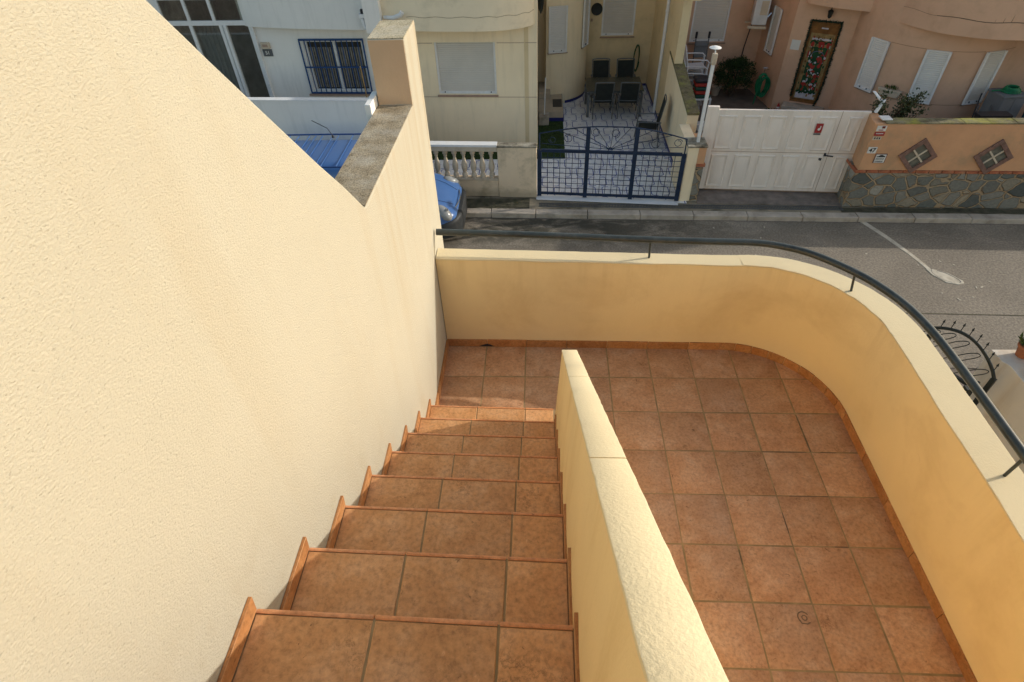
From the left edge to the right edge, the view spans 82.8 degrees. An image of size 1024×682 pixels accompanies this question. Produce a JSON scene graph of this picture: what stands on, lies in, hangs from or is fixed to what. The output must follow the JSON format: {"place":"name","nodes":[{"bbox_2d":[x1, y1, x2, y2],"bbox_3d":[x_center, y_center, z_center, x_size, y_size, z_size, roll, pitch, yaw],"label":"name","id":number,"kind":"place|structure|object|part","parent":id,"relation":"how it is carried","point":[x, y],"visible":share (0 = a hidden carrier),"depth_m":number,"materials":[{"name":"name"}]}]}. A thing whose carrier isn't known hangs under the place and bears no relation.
{"place":"outdoors","nodes":[
{"label":"outdoors","id":0,"kind":"place"},
{"bbox_2d":[431,120,564,159],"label":"grass","id":1,"kind":"structure","parent":0,"point":[538,138],"depth_m":15.25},
{"bbox_2d":[539,77,548,124],"bbox_3d":[0.883,-6.590,15.972,0.280,1.250,0.330,0,43,3],"label":"white post","id":2,"kind":"object","parent":1,"relation":"on","point":[544,118],"visible":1,"depth_m":16.17,"materials":[{"name":"concrete"}]},
{"bbox_2d":[432,86,686,203],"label":"courtyard paving","id":3,"kind":"structure","parent":0,"point":[574,113],"depth_m":14.80,"materials":[{"name":"white tile"}]},
{"bbox_2d":[361,0,700,162],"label":"cream house","id":4,"kind":"structure","parent":3,"relation":"on","point":[487,67],"depth_m":14.51,"materials":[{"name":"paint"}]},
{"bbox_2d":[434,42,498,96],"bbox_3d":[-1.101,-6.529,13.984,1.510,1.237,0.110,2,43,5],"label":"window","id":5,"kind":"structure","parent":4,"relation":"in","point":[462,67],"depth_m":14.00,"materials":[{"name":"white plastic"}]},
{"bbox_2d":[538,0,543,13],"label":"wall lantern","id":6,"kind":"object","parent":4,"relation":"attached to","point":[540,4],"depth_m":13.34,"materials":[{"name":"black metal"}]},
{"bbox_2d":[547,5,567,54],"bbox_3d":[1.267,-8.545,15.996,0.583,1.207,0.050,-7,43,-4],"label":"window","id":7,"kind":"structure","parent":4,"relation":"in","point":[558,15],"depth_m":15.99,"materials":[{"name":"white plastic"}]},
{"bbox_2d":[581,0,590,48],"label":"window","id":8,"kind":"structure","parent":4,"relation":"in","point":[587,3],"depth_m":16.35,"materials":[{"name":"white plastic"}]},
{"bbox_2d":[591,3,602,20],"bbox_3d":[2.466,-9.579,16.919,0.330,0.485,0.032,0,43,3],"label":"wall plate","id":9,"kind":"object","parent":4,"relation":"attached to","point":[596,9],"depth_m":16.87,"materials":[{"name":"black metal"}]},
{"bbox_2d":[600,0,636,37],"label":"window","id":10,"kind":"structure","parent":4,"relation":"in","point":[618,16],"depth_m":17.06,"materials":[{"name":"white plastic"}]},
{"bbox_2d":[633,44,639,71],"bbox_3d":[3.776,-8.394,17.746,0.190,1.214,0.139,0,43,3],"label":"garden hose","id":11,"kind":"object","parent":4,"relation":"hanging from","point":[637,45],"visible":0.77,"depth_m":17.56,"materials":[{"name":"rubber"}]},
{"bbox_2d":[652,0,670,112],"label":"downpipe","id":12,"kind":"object","parent":4,"relation":"attached to","point":[661,52],"visible":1,"depth_m":15.63,"materials":[{"name":"white plastic"}]},
{"bbox_2d":[538,82,563,121],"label":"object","id":13,"kind":"object","parent":3,"relation":"on","point":[554,105],"visible":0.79,"depth_m":16.65,"materials":[{"name":"beige paint"}]},
{"bbox_2d":[590,58,610,96],"bbox_3d":[2.631,-7.679,17.186,0.600,1.067,0.773,0,43,3],"label":"patio chair","id":14,"kind":"object","parent":3,"relation":"on","point":[600,68],"visible":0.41,"depth_m":17.19,"materials":[{"name":"grey metal"}]},
{"bbox_2d":[590,82,614,118],"bbox_3d":[2.553,-6.852,16.312,0.600,1.067,0.773,0,43,3],"label":"patio chair","id":15,"kind":"object","parent":3,"relation":"on","point":[604,92],"visible":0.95,"depth_m":16.03,"materials":[{"name":"fabric"}]},
{"bbox_2d":[536,195,677,204],"bbox_3d":[2.150,-3.218,13.248,3.180,0.010,0.210,4,44,7],"label":"gate threshold","id":16,"kind":"object","parent":3,"relation":"on","point":[608,199],"visible":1,"depth_m":13.23,"materials":[{"name":"grey concrete"}]},
{"bbox_2d":[537,126,687,200],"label":"blue gate","id":17,"kind":"structure","parent":16,"relation":"on","point":[587,151],"depth_m":12.70,"materials":[{"name":"blue metal"}]},
{"bbox_2d":[584,77,643,116],"bbox_3d":[2.899,-7.022,16.714,1.570,0.740,1.080,0,43,3],"label":"patio table","id":18,"kind":"object","parent":3,"relation":"on","point":[590,82],"visible":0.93,"depth_m":16.53,"materials":[{"name":"black glass"}]},
{"bbox_2d":[614,58,635,104],"bbox_3d":[3.349,-7.662,17.135,0.600,1.067,0.773,0,43,3],"label":"patio chair","id":19,"kind":"object","parent":3,"relation":"on","point":[625,68],"visible":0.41,"depth_m":17.14,"materials":[{"name":"grey metal"}]},
{"bbox_2d":[616,82,640,118],"bbox_3d":[3.257,-6.835,16.262,0.600,1.067,0.773,3,44,5],"label":"patio chair","id":20,"kind":"object","parent":3,"relation":"on","point":[629,93],"visible":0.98,"depth_m":16.00,"materials":[{"name":"grey metal"}]},
{"bbox_2d":[634,94,666,146],"bbox_3d":[3.542,-5.682,14.938,0.693,1.187,0.600,5,44,8],"label":"reclining chair","id":21,"kind":"object","parent":3,"relation":"on","point":[651,125],"visible":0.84,"depth_m":14.95,"materials":[{"name":"fabric"}]},
{"bbox_2d":[696,121,704,130],"bbox_3d":[5.175,-5.846,15.788,0.360,0.160,0.280,0,43,3],"label":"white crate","id":22,"kind":"object","parent":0,"point":[698,123],"visible":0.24,"depth_m":15.71,"materials":[{"name":"plastic"}]},
{"bbox_2d":[695,97,711,104],"bbox_3d":[5.135,-6.358,15.939,0.460,0.700,0.400,0,43,3],"label":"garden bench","id":23,"kind":"object","parent":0,"point":[702,99],"visible":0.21,"depth_m":15.58,"materials":[{"name":"white plastic"}]},
{"bbox_2d":[693,91,709,97],"bbox_3d":[5.113,-6.655,15.673,0.400,0.088,0.380,0,43,3],"label":"seat cushion","id":24,"kind":"object","parent":23,"relation":"on","point":[699,96],"visible":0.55,"depth_m":15.53,"materials":[{"name":"green fabric"}]},
{"bbox_2d":[693,87,709,94],"bbox_3d":[5.093,-6.728,15.606,0.395,0.088,0.380,0,43,3],"label":"seat cushion","id":25,"kind":"object","parent":24,"relation":"on","point":[699,92],"visible":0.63,"depth_m":15.47,"materials":[{"name":"red fabric"}]},
{"bbox_2d":[693,83,706,90],"bbox_3d":[5.072,-6.801,15.538,0.390,0.088,0.380,0,43,3],"label":"seat cushion","id":26,"kind":"object","parent":25,"relation":"on","point":[699,88],"visible":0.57,"depth_m":15.40,"materials":[{"name":"green fabric"}]},
{"bbox_2d":[693,80,706,86],"bbox_3d":[5.052,-6.874,15.470,0.385,0.088,0.380,0,43,3],"label":"seat cushion","id":27,"kind":"object","parent":26,"relation":"on","point":[700,84],"visible":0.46,"depth_m":15.34,"materials":[{"name":"red fabric"}]},
{"bbox_2d":[693,75,708,82],"bbox_3d":[5.031,-6.947,15.403,0.380,0.088,0.380,0,43,3],"label":"seat cushion","id":28,"kind":"object","parent":27,"relation":"on","point":[700,78],"visible":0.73,"depth_m":15.31,"materials":[{"name":"grey fabric"}]},
{"bbox_2d":[695,89,767,188],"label":"pink yard floor","id":29,"kind":"structure","parent":0,"point":[741,99],"depth_m":17.14,"materials":[{"name":"pink tile"}]},
{"bbox_2d":[692,31,710,72],"bbox_3d":[5.444,-8.033,16.947,0.430,1.743,0.323,0,43,3],"label":"step stool","id":30,"kind":"object","parent":29,"relation":"on","point":[701,46],"visible":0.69,"depth_m":16.68,"materials":[{"name":"grey metal"}]},
{"bbox_2d":[711,83,721,95],"bbox_3d":[6.107,-7.546,17.449,0.340,0.300,0.331,0,43,3],"label":"clay pot","id":31,"kind":"object","parent":29,"relation":"on","point":[715,89],"visible":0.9,"depth_m":17.36,"materials":[{"name":"ceramic"}]},
{"bbox_2d":[712,55,757,96],"bbox_3d":[6.541,-7.771,17.021,1.285,1.206,1.204,0,43,3],"label":"round bush","id":32,"kind":"object","parent":29,"relation":"on","point":[728,66],"visible":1,"depth_m":16.80,"materials":[{"name":"green plant"}]},
{"bbox_2d":[686,0,1023,117],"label":"pink house","id":33,"kind":"structure","parent":29,"relation":"on","point":[955,58],"depth_m":13.84,"materials":[{"name":"paint"}]},
{"bbox_2d":[687,0,731,44],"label":"window","id":34,"kind":"structure","parent":33,"relation":"in","point":[708,15],"depth_m":16.63,"materials":[{"name":"white plastic"}]},
{"bbox_2d":[735,25,751,78],"bbox_3d":[6.788,-8.394,17.076,0.056,1.804,0.227,-12,44,-10],"label":"drain cable","id":35,"kind":"object","parent":33,"relation":"attached to","point":[744,44],"visible":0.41,"depth_m":16.89,"materials":[{"name":"grey plastic"}]},
{"bbox_2d":[745,0,771,28],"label":"window","id":36,"kind":"structure","parent":33,"relation":"attached to","point":[760,12],"depth_m":15.81,"materials":[{"name":"white plastic"}]},
{"bbox_2d":[752,73,769,103],"bbox_3d":[7.133,-7.206,16.581,0.388,0.838,0.171,0,43,3],"label":"hose coil","id":37,"kind":"object","parent":33,"relation":"hanging from","point":[759,81],"visible":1,"depth_m":16.51,"materials":[{"name":"green rubber"}]},
{"bbox_2d":[764,5,782,56],"bbox_3d":[7.202,-8.551,16.041,0.050,1.177,0.500,-5,43,-3],"label":"window","id":38,"kind":"structure","parent":33,"relation":"in","point":[777,12],"depth_m":16.02,"materials":[{"name":"white plastic"}]},
{"bbox_2d":[790,39,800,49],"bbox_3d":[7.506,-7.845,15.384,0.220,0.240,0.005,20,48,22],"label":"paper notice","id":39,"kind":"object","parent":33,"relation":"attached to","point":[795,44],"visible":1,"depth_m":15.38,"materials":[{"name":"white paper"}]},
{"bbox_2d":[789,21,840,104],"bbox_3d":[8.067,-7.395,15.495,0.700,2.040,0.029,20,48,22],"label":"door","id":40,"kind":"structure","parent":33,"relation":"in","point":[790,99],"depth_m":15.55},
{"bbox_2d":[789,19,843,105],"bbox_3d":[8.030,-7.321,15.460,0.838,2.250,0.144,21,48,23],"label":"door banner","id":41,"kind":"object","parent":33,"relation":"attached to","point":[818,50],"depth_m":15.40,"materials":[{"name":"multicoloured fabric"}]},
{"bbox_2d":[827,9,833,17],"bbox_3d":[7.957,-8.210,14.520,0.140,0.248,0.182,0,43,3],"label":"porch lamp","id":42,"kind":"object","parent":33,"relation":"attached to","point":[830,12],"visible":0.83,"depth_m":14.48,"materials":[{"name":"black metal"}]},
{"bbox_2d":[854,37,890,94],"bbox_3d":[8.711,-6.670,14.086,0.050,1.187,0.561,-18,45,-16],"label":"window","id":43,"kind":"structure","parent":33,"relation":"in","point":[877,49],"depth_m":14.07,"materials":[{"name":"white plastic"}]},
{"bbox_2d":[878,84,902,98],"bbox_3d":[9.072,-6.020,13.934,0.120,0.278,0.536,-34,52,-29],"label":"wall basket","id":44,"kind":"object","parent":33,"relation":"attached to","point":[895,94],"depth_m":13.91,"materials":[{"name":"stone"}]},
{"bbox_2d":[906,50,952,105],"bbox_3d":[9.586,-6.056,13.396,0.561,1.187,0.050,18,47,20],"label":"window","id":45,"kind":"structure","parent":33,"relation":"in","point":[933,65],"depth_m":13.33,"materials":[{"name":"white plastic"}]},
{"bbox_2d":[960,50,1007,105],"bbox_3d":[10.772,-5.978,13.261,0.561,1.187,0.050,-9,44,-7],"label":"window","id":46,"kind":"structure","parent":33,"relation":"in","point":[992,61],"depth_m":13.23,"materials":[{"name":"white plastic"}]},
{"bbox_2d":[869,87,930,117],"bbox_3d":[7.971,-4.276,12.445,1.139,2.293,0.596,0,43,3],"label":"climbing shrub","id":47,"kind":"object","parent":29,"relation":"on","point":[907,105],"visible":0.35,"depth_m":11.88,"materials":[{"name":"green plant"}]},
{"bbox_2d":[971,93,982,117],"bbox_3d":[10.478,-4.819,13.399,0.028,1.627,0.417,9,44,11],"label":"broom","id":48,"kind":"object","parent":29,"relation":"on","point":[977,105],"visible":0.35,"depth_m":13.09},
{"bbox_2d":[973,111,1012,117],"bbox_3d":[10.169,-4.206,12.776,0.650,1.600,0.250,0,43,3],"label":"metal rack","id":49,"kind":"object","parent":29,"relation":"on","point":[991,114],"visible":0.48,"depth_m":12.21,"materials":[{"name":"black metal"}]},
{"bbox_2d":[443,213,1023,377],"bbox_3d":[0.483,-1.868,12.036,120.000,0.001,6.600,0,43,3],"label":"road","id":50,"kind":"structure","parent":0,"point":[979,255],"depth_m":11.75,"materials":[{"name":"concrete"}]},
{"bbox_2d":[0,0,446,681],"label":"stair side wall","id":51,"kind":"structure","parent":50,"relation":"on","point":[222,336],"depth_m":1.27,"materials":[{"name":"beige paint"}]},
{"bbox_2d":[286,120,466,238],"bbox_3d":[-3.071,-3.262,12.097,4.100,2.153,1.960,0,43,3],"label":"blue van","id":52,"kind":"object","parent":50,"relation":"on","point":[330,156],"visible":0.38,"depth_m":11.87,"materials":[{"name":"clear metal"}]},
{"bbox_2d":[466,208,1023,223],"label":"kerb","id":53,"kind":"structure","parent":50,"relation":"on","point":[776,216],"depth_m":12.61,"materials":[{"name":"concrete"}]},
{"bbox_2d":[713,227,990,299],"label":"litter","id":54,"kind":"object","parent":50,"relation":"on","point":[918,265],"visible":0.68,"depth_m":10.79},
{"bbox_2d":[860,222,963,284],"bbox_3d":[7.838,-1.818,11.665,0.352,0.030,2.514,-17,45,-15],"label":"road patch","id":55,"kind":"object","parent":50,"relation":"on","point":[947,277],"visible":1,"depth_m":11.20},
{"bbox_2d":[921,313,1023,315],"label":"road joint","id":56,"kind":"object","parent":50,"relation":"on","point":[972,314],"depth_m":10.21,"materials":[{"name":"black asphalt"}]},
{"bbox_3d":[0.870,4.543,0.918,3.260,5.690,12.080,0,43,3],"label":"terrace house","id":57,"kind":"object","parent":50,"relation":"on","visible":0},
{"bbox_2d":[444,346,963,681],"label":"terrace base","id":58,"kind":"object","parent":57,"relation":"on","point":[900,673],"visible":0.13,"depth_m":3.62,"materials":[{"name":"concrete"}]},
{"bbox_2d":[439,346,965,681],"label":"terrace floor","id":59,"kind":"structure","parent":58,"relation":"on","point":[855,639],"depth_m":3.77,"materials":[{"name":"tile"}]},
{"bbox_2d":[217,399,579,681],"bbox_3d":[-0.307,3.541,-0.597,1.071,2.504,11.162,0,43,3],"label":"staircase","id":60,"kind":"structure","parent":59,"relation":"on","point":[443,556],"depth_m":1.89,"materials":[{"name":"tile"}]},
{"bbox_2d":[555,350,728,681],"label":"stair dividing wall","id":61,"kind":"structure","parent":59,"relation":"on","point":[634,607],"depth_m":1.07,"materials":[{"name":"yellow paint"}]},
{"bbox_2d":[435,248,1023,681],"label":"terrace parapet","id":62,"kind":"structure","parent":59,"relation":"on","point":[937,460],"depth_m":4.07,"materials":[{"name":"paint"}]},
{"bbox_2d":[436,229,1023,476],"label":"handrail","id":63,"kind":"object","parent":62,"relation":"on","point":[1014,441],"visible":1,"depth_m":3.95,"materials":[{"name":"black metal"}]},
{"bbox_2d":[739,416,848,564],"bbox_3d":[1.914,1.000,3.824,0.597,0.001,1.337,18,47,20],"label":"grout gap","id":64,"kind":"object","parent":59,"relation":"on","point":[799,496],"visible":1,"depth_m":3.81,"materials":[{"name":"concrete"}]},
{"bbox_2d":[797,611,810,624],"bbox_3d":[1.631,1.549,3.250,0.065,0.002,0.073,0,43,3],"label":"tile stamp","id":65,"kind":"object","parent":59,"relation":"on","point":[802,618],"visible":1,"depth_m":3.25},
{"bbox_2d":[466,189,1023,213],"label":"pavement","id":66,"kind":"structure","parent":0,"point":[534,204],"depth_m":12.97,"materials":[{"name":"grey concrete"}]},
{"bbox_2d":[146,0,375,97],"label":"white house","id":67,"kind":"structure","parent":66,"relation":"on","point":[319,48],"depth_m":14.09,"materials":[{"name":"paint"}]},
{"bbox_2d":[197,26,240,90],"bbox_3d":[-7.230,-6.778,14.852,0.777,2.350,0.100,2,43,5],"label":"window","id":68,"kind":"structure","parent":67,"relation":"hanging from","point":[215,48],"depth_m":14.42,"materials":[{"name":"grey glass"}]},
{"bbox_2d":[260,42,270,48],"bbox_3d":[-5.931,-7.106,13.969,0.210,0.140,0.064,2,43,5],"label":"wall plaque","id":69,"kind":"object","parent":67,"relation":"attached to","point":[265,45],"visible":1,"depth_m":13.94,"materials":[{"name":"metal"}]},
{"bbox_2d":[262,49,273,55],"bbox_3d":[-5.924,-6.995,14.098,0.230,0.160,0.028,2,43,5],"label":"house number","id":70,"kind":"object","parent":67,"relation":"attached to","point":[267,52],"visible":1,"depth_m":14.09,"materials":[{"name":"grey metal"}]},
{"bbox_2d":[305,41,370,89],"bbox_3d":[-4.247,-6.760,14.256,1.460,1.220,0.058,2,43,5],"label":"window","id":71,"kind":"structure","parent":67,"relation":"in","point":[312,43],"depth_m":14.24,"materials":[{"name":"white plastic"}]},
{"bbox_2d":[247,97,367,139],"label":"front wall","id":72,"kind":"structure","parent":66,"relation":"on","point":[297,115],"depth_m":12.59,"materials":[{"name":"white paint"}]},
{"bbox_2d":[360,66,367,97],"bbox_3d":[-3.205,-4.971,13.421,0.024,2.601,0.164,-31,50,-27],"label":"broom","id":73,"kind":"object","parent":66,"relation":"on","point":[363,82],"visible":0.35,"depth_m":12.78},
{"bbox_2d":[430,141,536,196],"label":"balustrade wall","id":74,"kind":"structure","parent":66,"relation":"on","point":[517,170],"depth_m":13.03,"materials":[{"name":"stone"}]},
{"bbox_2d":[660,51,708,200],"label":"dividing garden wall","id":75,"kind":"structure","parent":66,"relation":"on","point":[680,114],"depth_m":13.26,"materials":[{"name":"beige paint"}]},
{"bbox_2d":[696,45,720,141],"bbox_3d":[3.941,-4.978,11.780,0.230,1.866,0.258,0,43,3],"label":"lamp post","id":76,"kind":"object","parent":75,"relation":"on","point":[714,57],"visible":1,"depth_m":11.57,"materials":[{"name":"white metal"}]},
{"bbox_2d":[699,105,871,192],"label":"white garage gate","id":77,"kind":"structure","parent":75,"relation":"attached to","point":[769,149],"depth_m":12.55,"materials":[{"name":"metal"}]},
{"bbox_2d":[813,123,823,134],"bbox_3d":[6.420,-4.432,12.164,0.145,0.245,0.010,3,44,6],"label":"gate notice","id":78,"kind":"object","parent":77,"relation":"attached to","point":[818,129],"visible":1,"depth_m":12.16,"materials":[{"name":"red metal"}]},
{"bbox_2d":[539,203,842,209],"bbox_3d":[3.919,-3.000,12.952,6.640,0.010,0.160,2,43,4],"label":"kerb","id":79,"kind":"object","parent":66,"relation":"on","point":[695,206],"visible":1,"depth_m":12.93,"materials":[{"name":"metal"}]},
{"bbox_2d":[467,198,1023,214],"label":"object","id":80,"kind":"structure","parent":66,"relation":"on","point":[508,203],"depth_m":12.63,"materials":[{"name":"grey concrete"}]},
{"bbox_2d":[696,190,840,205],"bbox_3d":[5.705,-3.218,13.094,3.136,0.020,0.599,3,44,5],"label":"driveway apron","id":81,"kind":"object","parent":66,"relation":"on","point":[762,198],"visible":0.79,"depth_m":13.07,"materials":[{"name":"grey concrete"}]},
{"bbox_2d":[837,113,1023,208],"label":"orange garden wall","id":82,"kind":"structure","parent":66,"relation":"on","point":[953,163],"depth_m":11.96,"materials":[{"name":"paint"}]},
{"bbox_2d":[867,147,877,152],"bbox_3d":[7.337,-3.886,11.832,0.170,0.130,0.018,2,43,4],"label":"house number","id":83,"kind":"object","parent":82,"relation":"attached to","point":[872,150],"visible":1,"depth_m":11.82,"materials":[{"name":"white ceramic"}]},
{"bbox_2d":[872,136,881,139],"bbox_3d":[7.324,-4.068,11.662,0.160,0.070,0.016,2,43,4],"label":"grey sign","id":84,"kind":"object","parent":82,"relation":"attached to","point":[876,138],"visible":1,"depth_m":11.65,"materials":[{"name":"stone"}]},
{"bbox_2d":[874,132,884,135],"bbox_3d":[7.336,-4.135,11.597,0.190,0.075,0.016,2,43,4],"label":"red sign","id":85,"kind":"object","parent":82,"relation":"attached to","point":[879,133],"visible":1,"depth_m":11.59,"materials":[{"name":"red plastic"}]},
{"bbox_2d":[872,154,887,162],"bbox_3d":[7.561,-3.751,11.934,0.230,0.200,0.019,2,43,4],"label":"parking sign","id":86,"kind":"object","parent":82,"relation":"attached to","point":[879,158],"visible":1,"depth_m":11.93,"materials":[{"name":"plastic"}]},
{"bbox_2d":[876,126,886,130],"bbox_3d":[7.333,-4.215,11.521,0.180,0.105,0.016,2,43,4],"label":"alarm sign","id":87,"kind":"object","parent":82,"relation":"attached to","point":[881,128],"visible":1,"depth_m":11.52,"materials":[{"name":"white plastic"}]},
{"bbox_2d":[873,91,892,119],"bbox_3d":[7.439,-4.726,11.668,0.217,0.320,0.737,0,43,3],"label":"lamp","id":88,"kind":"object","parent":82,"relation":"attached to","point":[884,117],"visible":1,"depth_m":11.76,"materials":[{"name":"white plastic"}]},
{"bbox_2d":[979,87,1023,117],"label":"garden cupboard","id":89,"kind":"object","parent":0,"point":[1012,104],"visible":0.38,"depth_m":13.05,"materials":[{"name":"grey plastic"}]},
{"bbox_2d":[991,84,1020,93],"bbox_3d":[11.102,-5.633,13.000,0.594,0.139,0.328,0,43,3],"label":"hose roll","id":90,"kind":"object","parent":89,"relation":"on","point":[1011,89],"visible":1,"depth_m":12.95,"materials":[{"name":"green plastic"}]},
{"bbox_3d":[11.082,-4.833,13.415,0.262,1.480,0.013,-5,43,-3],"label":"door","id":91,"kind":"part","parent":89,"relation":"part of","materials":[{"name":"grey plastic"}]},
{"bbox_3d":[11.348,-4.857,13.429,0.262,1.480,0.013,-5,43,-3],"label":"door","id":92,"kind":"part","parent":89,"relation":"part of","materials":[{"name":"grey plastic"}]},
{"label":"front yard paving","id":93,"kind":"structure","parent":0,"visible":0},
{"bbox_2d":[923,319,999,405],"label":"arched iron gate","id":94,"kind":"structure","parent":93,"relation":"on","point":[988,385],"depth_m":7.52,"materials":[{"name":"black metal"}]},
{"bbox_2d":[970,350,1023,473],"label":"boundary wall","id":95,"kind":"structure","parent":93,"relation":"on","point":[1005,393],"depth_m":7.63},
{"bbox_2d":[1015,331,1023,358],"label":"flower pot","id":96,"kind":"object","parent":95,"relation":"on","point":[1019,352],"visible":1,"depth_m":7.59,"materials":[{"name":"ceramic"}]},
{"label":"plastic chair","id":97,"kind":"object","parent":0,"visible":0},
{"bbox_2d":[688,73,704,81],"bbox_3d":[4.915,-7.246,15.938,0.729,0.997,0.640,0,43,3],"label":"plastic chair","id":98,"kind":"object","parent":97,"relation":"on","point":[690,77],"visible":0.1,"depth_m":15.60,"materials":[{"name":"white plastic"}]},
{"bbox_2d":[683,52,707,75],"bbox_3d":[4.929,-7.370,15.821,0.729,0.997,0.640,0,43,3],"label":"plastic chair","id":99,"kind":"object","parent":98,"relation":"on","point":[694,70],"visible":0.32,"depth_m":15.69,"materials":[{"name":"white plastic"}]},
{"bbox_2d":[685,46,709,74],"bbox_3d":[4.944,-7.493,15.703,0.729,0.997,0.640,0,43,3],"label":"plastic chair","id":100,"kind":"object","parent":99,"relation":"on","point":[694,64],"visible":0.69,"depth_m":15.60,"materials":[{"name":"white plastic"}]}
]}

